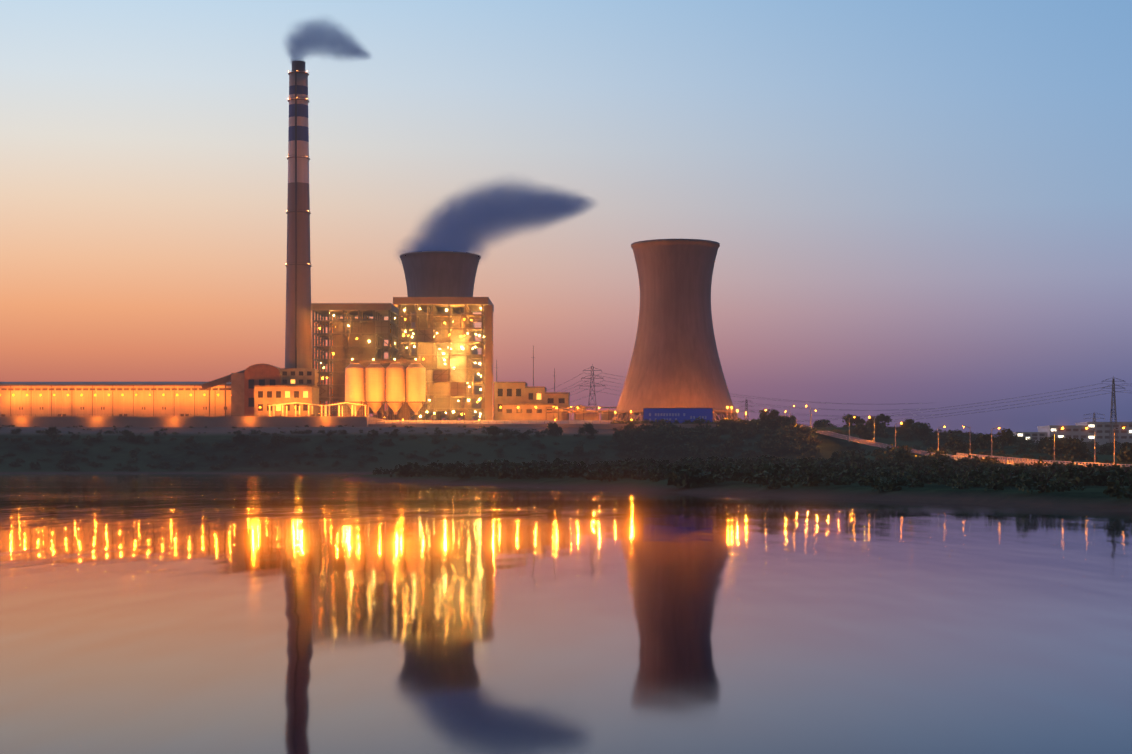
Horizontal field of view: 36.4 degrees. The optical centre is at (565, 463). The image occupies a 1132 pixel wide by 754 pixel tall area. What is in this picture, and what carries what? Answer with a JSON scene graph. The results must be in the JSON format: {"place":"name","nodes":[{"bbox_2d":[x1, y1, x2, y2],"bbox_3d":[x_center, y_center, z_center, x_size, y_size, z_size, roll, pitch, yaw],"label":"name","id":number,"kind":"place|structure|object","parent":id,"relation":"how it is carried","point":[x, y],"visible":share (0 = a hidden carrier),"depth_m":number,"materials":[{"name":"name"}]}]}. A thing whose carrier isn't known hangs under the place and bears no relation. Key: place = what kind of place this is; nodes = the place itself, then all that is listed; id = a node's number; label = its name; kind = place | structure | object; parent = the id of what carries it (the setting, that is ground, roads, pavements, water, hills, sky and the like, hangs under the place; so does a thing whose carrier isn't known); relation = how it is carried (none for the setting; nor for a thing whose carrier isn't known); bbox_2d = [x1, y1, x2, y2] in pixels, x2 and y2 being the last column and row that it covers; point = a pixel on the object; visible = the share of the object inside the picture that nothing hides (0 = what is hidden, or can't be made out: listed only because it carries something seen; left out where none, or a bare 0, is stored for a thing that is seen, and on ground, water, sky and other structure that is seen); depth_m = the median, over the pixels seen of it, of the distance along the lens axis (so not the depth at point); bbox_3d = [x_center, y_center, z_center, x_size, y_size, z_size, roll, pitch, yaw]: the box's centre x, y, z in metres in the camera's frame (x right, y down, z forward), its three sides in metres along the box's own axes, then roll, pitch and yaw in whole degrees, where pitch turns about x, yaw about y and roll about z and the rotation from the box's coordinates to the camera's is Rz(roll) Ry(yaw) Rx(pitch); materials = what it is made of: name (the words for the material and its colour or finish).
{"place":"outdoors","nodes":[
{"label":"outdoors","id":0,"kind":"place"},
{"bbox_2d":[0,474,1131,753],"bbox_3d":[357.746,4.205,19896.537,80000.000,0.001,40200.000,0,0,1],"label":"water","id":1,"kind":"structure","parent":0,"point":[240,614],"depth_m":45.91,"materials":[{"name":"blue liquid"}]},
{"bbox_2d":[0,427,1131,511],"bbox_3d":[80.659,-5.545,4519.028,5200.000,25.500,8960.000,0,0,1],"label":"ground","id":2,"kind":"structure","parent":0,"point":[1091,498],"depth_m":785.85,"materials":[{"name":"green plant"}]},
{"bbox_2d":[44,426,57,433],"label":"bush","id":3,"kind":"object","parent":2,"relation":"on","point":[51,430],"visible":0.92,"depth_m":821.73,"materials":[{"name":"green plant"}]},
{"bbox_2d":[134,435,145,441],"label":"bush","id":4,"kind":"object","parent":2,"relation":"on","point":[139,438],"visible":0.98,"depth_m":809.29,"materials":[{"name":"green plant"}]},
{"bbox_2d":[232,432,246,444],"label":"bush","id":5,"kind":"object","parent":2,"relation":"on","point":[240,437],"visible":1,"depth_m":802.94,"materials":[{"name":"green plant"}]},
{"bbox_2d":[269,433,283,446],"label":"bush","id":6,"kind":"object","parent":2,"relation":"on","point":[275,437],"visible":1,"depth_m":795.90,"materials":[{"name":"green plant"}]},
{"bbox_2d":[0,424,727,470],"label":"bank shrubs","id":7,"kind":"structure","parent":2,"relation":"on","point":[126,433],"depth_m":800.03,"materials":[{"name":"green plant"}]},
{"bbox_2d":[0,414,750,429],"bbox_3d":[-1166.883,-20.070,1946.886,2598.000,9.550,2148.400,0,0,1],"label":"plant yard and walkway","id":8,"kind":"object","parent":2,"relation":"on","point":[192,421],"visible":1,"depth_m":855.99,"materials":[{"name":"concrete"}]},
{"bbox_2d":[0,382,230,415],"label":"coal shed","id":9,"kind":"structure","parent":8,"relation":"on","point":[103,403],"depth_m":1004.62,"materials":[{"name":"metal"}]},
{"bbox_2d":[0,394,218,395],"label":"wall lights","id":10,"kind":"object","parent":9,"relation":"attached to","point":[109,394],"visible":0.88,"depth_m":1002.83},
{"bbox_2d":[201,364,281,415],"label":"transfer house","id":11,"kind":"structure","parent":8,"relation":"on","point":[244,382],"depth_m":988.23,"materials":[{"name":"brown metal"}]},
{"bbox_2d":[254,368,319,415],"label":"office building","id":12,"kind":"structure","parent":8,"relation":"on","point":[299,385],"depth_m":967.91,"materials":[{"name":"beige concrete"}]},
{"bbox_2d":[285,60,311,367],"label":"chimney","id":13,"kind":"object","parent":8,"relation":"on","point":[298,341],"visible":0.9,"depth_m":1007.20,"materials":[{"name":"grey concrete"}]},
{"bbox_2d":[268,402,368,415],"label":"canopies","id":14,"kind":"object","parent":8,"relation":"on","point":[325,409],"visible":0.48,"depth_m":937.14,"materials":[{"name":"paint"}]},
{"bbox_2d":[311,303,398,419],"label":"boiler house","id":15,"kind":"structure","parent":8,"relation":"on","point":[348,345],"depth_m":1007.78,"materials":[{"name":"metal"}]},
{"bbox_2d":[342,360,428,419],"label":"storage silos","id":16,"kind":"object","parent":8,"relation":"on","point":[363,385],"visible":0.96,"depth_m":948.25,"materials":[{"name":"paint"}]},
{"bbox_2d":[385,251,493,419],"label":"cooling tower","id":17,"kind":"structure","parent":8,"relation":"on","point":[439,273],"depth_m":1082.00,"materials":[{"name":"grey concrete"}]},
{"bbox_2d":[393,297,493,419],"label":"boiler house","id":18,"kind":"structure","parent":8,"relation":"on","point":[447,388],"depth_m":963.74,"materials":[{"name":"metal"}]},
{"bbox_2d":[320,307,480,417],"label":"lights","id":19,"kind":"object","parent":18,"relation":"attached to","point":[462,348],"visible":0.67,"depth_m":965.72},
{"bbox_2d":[493,382,569,419],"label":"service blocks","id":20,"kind":"structure","parent":8,"relation":"on","point":[510,398],"depth_m":1000.48,"materials":[{"name":"beige concrete"}]},
{"bbox_2d":[495,346,554,391],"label":"antenna masts","id":21,"kind":"object","parent":20,"relation":"attached to","point":[496,367],"visible":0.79,"depth_m":1010.11,"materials":[{"name":"grey metal"}]},
{"bbox_2d":[546,405,629,419],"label":"building","id":22,"kind":"structure","parent":8,"relation":"on","point":[581,412],"depth_m":963.43,"materials":[{"name":"beige metal"}]},
{"bbox_2d":[579,364,603,409],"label":"pylon","id":23,"kind":"object","parent":8,"relation":"on","point":[592,382],"visible":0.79,"depth_m":1248.66,"materials":[{"name":"grey metal"}]},
{"bbox_2d":[493,373,935,415],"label":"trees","id":24,"kind":"object","parent":23,"relation":"hanging from","point":[734,394],"visible":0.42,"depth_m":1428.35,"materials":[{"name":"grey"}]},
{"bbox_2d":[612,239,737,420],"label":"cooling tower","id":25,"kind":"structure","parent":8,"relation":"on","point":[675,362],"depth_m":929.32,"materials":[{"name":"grey concrete"}]},
{"bbox_2d":[643,408,712,423],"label":"billboard","id":26,"kind":"object","parent":8,"relation":"on","point":[675,413],"visible":0.71,"depth_m":866.87,"materials":[{"name":"blue"}]},
{"bbox_2d":[615,408,785,422],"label":"lights","id":27,"kind":"object","parent":8,"relation":"on","point":[727,414],"visible":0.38,"depth_m":875.96,"materials":[{"name":"silver metal"}]},
{"bbox_2d":[485,425,501,435],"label":"bush","id":28,"kind":"object","parent":2,"relation":"on","point":[493,430],"visible":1,"depth_m":816.68,"materials":[{"name":"green plant"}]},
{"bbox_2d":[546,422,562,434],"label":"bush","id":29,"kind":"object","parent":2,"relation":"on","point":[552,427],"visible":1,"depth_m":827.20,"materials":[{"name":"green plant"}]},
{"bbox_2d":[578,423,595,434],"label":"bush","id":30,"kind":"object","parent":2,"relation":"on","point":[588,428],"visible":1,"depth_m":831.52,"materials":[{"name":"green plant"}]},
{"bbox_2d":[259,318,1124,429],"bbox_3d":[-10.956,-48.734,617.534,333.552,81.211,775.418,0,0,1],"label":"sodium lamp bulbs","id":31,"kind":"object","parent":2,"relation":"on","point":[1062,428],"visible":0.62,"depth_m":958.07,"materials":[{"name":"glass"}]},
{"bbox_2d":[739,398,753,419],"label":"pylon","id":32,"kind":"object","parent":2,"relation":"on","point":[747,410],"visible":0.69,"depth_m":1696.05,"materials":[{"name":"grey metal"}]},
{"bbox_2d":[372,417,1131,498],"bbox_3d":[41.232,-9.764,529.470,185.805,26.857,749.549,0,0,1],"label":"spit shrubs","id":33,"kind":"object","parent":2,"relation":"on","point":[696,469],"visible":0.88,"depth_m":373.57,"materials":[{"name":"green plant"}]},
{"bbox_2d":[757,409,785,425],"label":"tree","id":34,"kind":"object","parent":2,"relation":"on","point":[774,415],"visible":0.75,"depth_m":856.49,"materials":[{"name":"green plant"}]},
{"bbox_2d":[782,415,796,426],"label":"tree","id":35,"kind":"object","parent":2,"relation":"on","point":[792,417],"visible":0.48,"depth_m":859.54,"materials":[{"name":"green plant"}]},
{"bbox_2d":[813,419,830,426],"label":"tree","id":36,"kind":"object","parent":2,"relation":"on","point":[817,423],"visible":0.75,"depth_m":925.98,"materials":[{"name":"green plant"}]},
{"bbox_2d":[842,414,855,426],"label":"tree","id":37,"kind":"object","parent":2,"relation":"on","point":[847,418],"visible":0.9,"depth_m":878.14,"materials":[{"name":"green plant"}]},
{"bbox_2d":[854,415,865,423],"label":"tree","id":38,"kind":"object","parent":2,"relation":"on","point":[858,420],"visible":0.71,"depth_m":883.88,"materials":[{"name":"green plant"}]},
{"bbox_2d":[852,423,871,438],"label":"tree","id":39,"kind":"object","parent":2,"relation":"on","point":[857,429],"visible":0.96,"depth_m":815.04,"materials":[{"name":"green plant"}]},
{"bbox_2d":[859,429,876,440],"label":"bush","id":40,"kind":"object","parent":2,"relation":"on","point":[868,437],"visible":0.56,"depth_m":814.96,"materials":[{"name":"green plant"}]},
{"bbox_2d":[866,419,885,432],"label":"tree","id":41,"kind":"object","parent":2,"relation":"on","point":[870,423],"visible":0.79,"depth_m":842.42,"materials":[{"name":"green plant"}]},
{"bbox_2d":[875,414,891,426],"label":"tree","id":42,"kind":"object","parent":2,"relation":"on","point":[883,418],"visible":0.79,"depth_m":875.64,"materials":[{"name":"green plant"}]},
{"bbox_2d":[892,447,914,464],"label":"shrub","id":43,"kind":"object","parent":2,"relation":"on","point":[902,455],"visible":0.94,"depth_m":469.25,"materials":[{"name":"green plant"}]},
{"bbox_2d":[900,419,914,427],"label":"tree","id":44,"kind":"object","parent":2,"relation":"on","point":[906,423],"visible":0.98,"depth_m":855.27,"materials":[{"name":"green plant"}]},
{"bbox_2d":[907,422,921,434],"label":"tree","id":45,"kind":"object","parent":2,"relation":"on","point":[911,426],"visible":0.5,"depth_m":835.99,"materials":[{"name":"green plant"}]},
{"bbox_2d":[913,424,930,436],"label":"tree","id":46,"kind":"object","parent":2,"relation":"on","point":[921,430],"visible":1,"depth_m":824.82,"materials":[{"name":"green plant"}]},
{"bbox_2d":[921,422,931,431],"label":"tree","id":47,"kind":"object","parent":2,"relation":"on","point":[925,425],"visible":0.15,"depth_m":844.02,"materials":[{"name":"green plant"}]},
{"bbox_2d":[945,437,960,448],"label":"tree","id":48,"kind":"object","parent":2,"relation":"on","point":[953,441],"visible":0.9,"depth_m":650.44,"materials":[{"name":"green plant"}]},
{"bbox_2d":[943,431,964,441],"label":"tree","id":49,"kind":"object","parent":2,"relation":"on","point":[952,434],"visible":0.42,"depth_m":814.02,"materials":[{"name":"green plant"}]},
{"bbox_2d":[789,406,1125,463],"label":"street lights","id":50,"kind":"object","parent":2,"relation":"on","point":[970,438],"visible":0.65,"depth_m":549.88,"materials":[{"name":"silver metal"}]},
{"bbox_2d":[954,442,966,450],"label":"tree","id":51,"kind":"object","parent":2,"relation":"on","point":[961,445],"visible":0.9,"depth_m":626.43,"materials":[{"name":"green plant"}]},
{"bbox_2d":[966,443,978,452],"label":"tree","id":52,"kind":"object","parent":2,"relation":"on","point":[974,447],"visible":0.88,"depth_m":614.44,"materials":[{"name":"green plant"}]},
{"bbox_2d":[819,423,1131,465],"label":"hill shrubs","id":53,"kind":"object","parent":2,"relation":"on","point":[1022,446],"depth_m":810.52,"materials":[{"name":"green plant"}]},
{"bbox_2d":[975,434,993,448],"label":"tree","id":54,"kind":"object","parent":2,"relation":"on","point":[981,440],"visible":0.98,"depth_m":633.53,"materials":[{"name":"green plant"}]},
{"bbox_2d":[992,428,1018,448],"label":"tree","id":55,"kind":"object","parent":2,"relation":"on","point":[1008,437],"visible":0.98,"depth_m":621.72,"materials":[{"name":"green plant"}]},
{"bbox_2d":[1011,436,1028,444],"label":"tree","id":56,"kind":"object","parent":2,"relation":"on","point":[1021,439],"visible":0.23,"depth_m":709.67,"materials":[{"name":"green plant"}]},
{"bbox_2d":[1038,437,1050,445],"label":"tree","id":57,"kind":"object","parent":2,"relation":"on","point":[1042,441],"visible":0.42,"depth_m":618.81,"materials":[{"name":"green plant"}]},
{"bbox_2d":[1037,434,1053,450],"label":"tree","id":58,"kind":"object","parent":2,"relation":"on","point":[1047,440],"visible":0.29,"depth_m":598.31,"materials":[{"name":"green plant"}]},
{"bbox_2d":[1050,447,1063,456],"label":"tree","id":59,"kind":"object","parent":2,"relation":"on","point":[1058,451],"visible":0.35,"depth_m":543.30,"materials":[{"name":"green plant"}]},
{"bbox_2d":[1042,437,1072,457],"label":"tree","id":60,"kind":"object","parent":2,"relation":"on","point":[1058,443],"visible":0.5,"depth_m":543.67,"materials":[{"name":"green plant"}]},
{"bbox_2d":[1013,422,1131,444],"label":"distant offices","id":61,"kind":"structure","parent":2,"relation":"on","point":[1099,433],"depth_m":1494.34,"materials":[{"name":"grey concrete"}]},
{"bbox_2d":[1060,439,1091,459],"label":"tree","id":62,"kind":"object","parent":2,"relation":"on","point":[1071,451],"visible":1,"depth_m":508.88,"materials":[{"name":"green plant"}]},
{"bbox_2d":[1067,438,1086,451],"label":"tree","id":63,"kind":"object","parent":2,"relation":"on","point":[1083,446],"visible":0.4,"depth_m":546.07,"materials":[{"name":"green plant"}]},
{"bbox_2d":[1084,413,1104,421],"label":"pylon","id":64,"kind":"object","parent":2,"relation":"on","point":[1093,418],"visible":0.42,"depth_m":1889.30,"materials":[{"name":"grey metal"}]},
{"bbox_2d":[1099,445,1113,453],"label":"tree","id":65,"kind":"object","parent":2,"relation":"on","point":[1106,449],"visible":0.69,"depth_m":645.05,"materials":[{"name":"green plant"}]},
{"bbox_2d":[1103,376,1123,443],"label":"pylon","id":66,"kind":"object","parent":2,"relation":"on","point":[1112,407],"visible":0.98,"depth_m":1441.02,"materials":[{"name":"grey metal"}]},
{"bbox_2d":[801,384,1126,425],"bbox_3d":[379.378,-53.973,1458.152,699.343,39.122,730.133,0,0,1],"label":"power lines","id":67,"kind":"object","parent":66,"relation":"hanging from","point":[989,404],"visible":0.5,"depth_m":1515.44,"materials":[{"name":"grey metal"}]},
{"bbox_2d":[1116,446,1131,463],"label":"tree","id":68,"kind":"object","parent":2,"relation":"on","point":[1125,457],"visible":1,"depth_m":444.39,"materials":[{"name":"green plant"}]},
{"bbox_2d":[1120,442,1131,450],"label":"tree","id":69,"kind":"object","parent":2,"relation":"on","point":[1127,444],"visible":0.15,"depth_m":507.44,"materials":[{"name":"green plant"}]},
{"bbox_2d":[0,0,1131,436],"label":"sky","id":70,"kind":"structure","parent":0,"point":[928,203],"materials":[{"name":"blue"}]},
{"bbox_2d":[798,424,1047,465],"bbox_3d":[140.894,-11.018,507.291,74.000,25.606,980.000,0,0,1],"label":"road","id":71,"kind":"structure","parent":0,"point":[858,440],"depth_m":737.85,"materials":[{"name":"grey asphalt"}]},
{"bbox_2d":[929,453,1129,467],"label":"road guard wall","id":72,"kind":"structure","parent":71,"relation":"on","point":[962,455],"depth_m":504.98,"materials":[{"name":"paint"}]}
]}

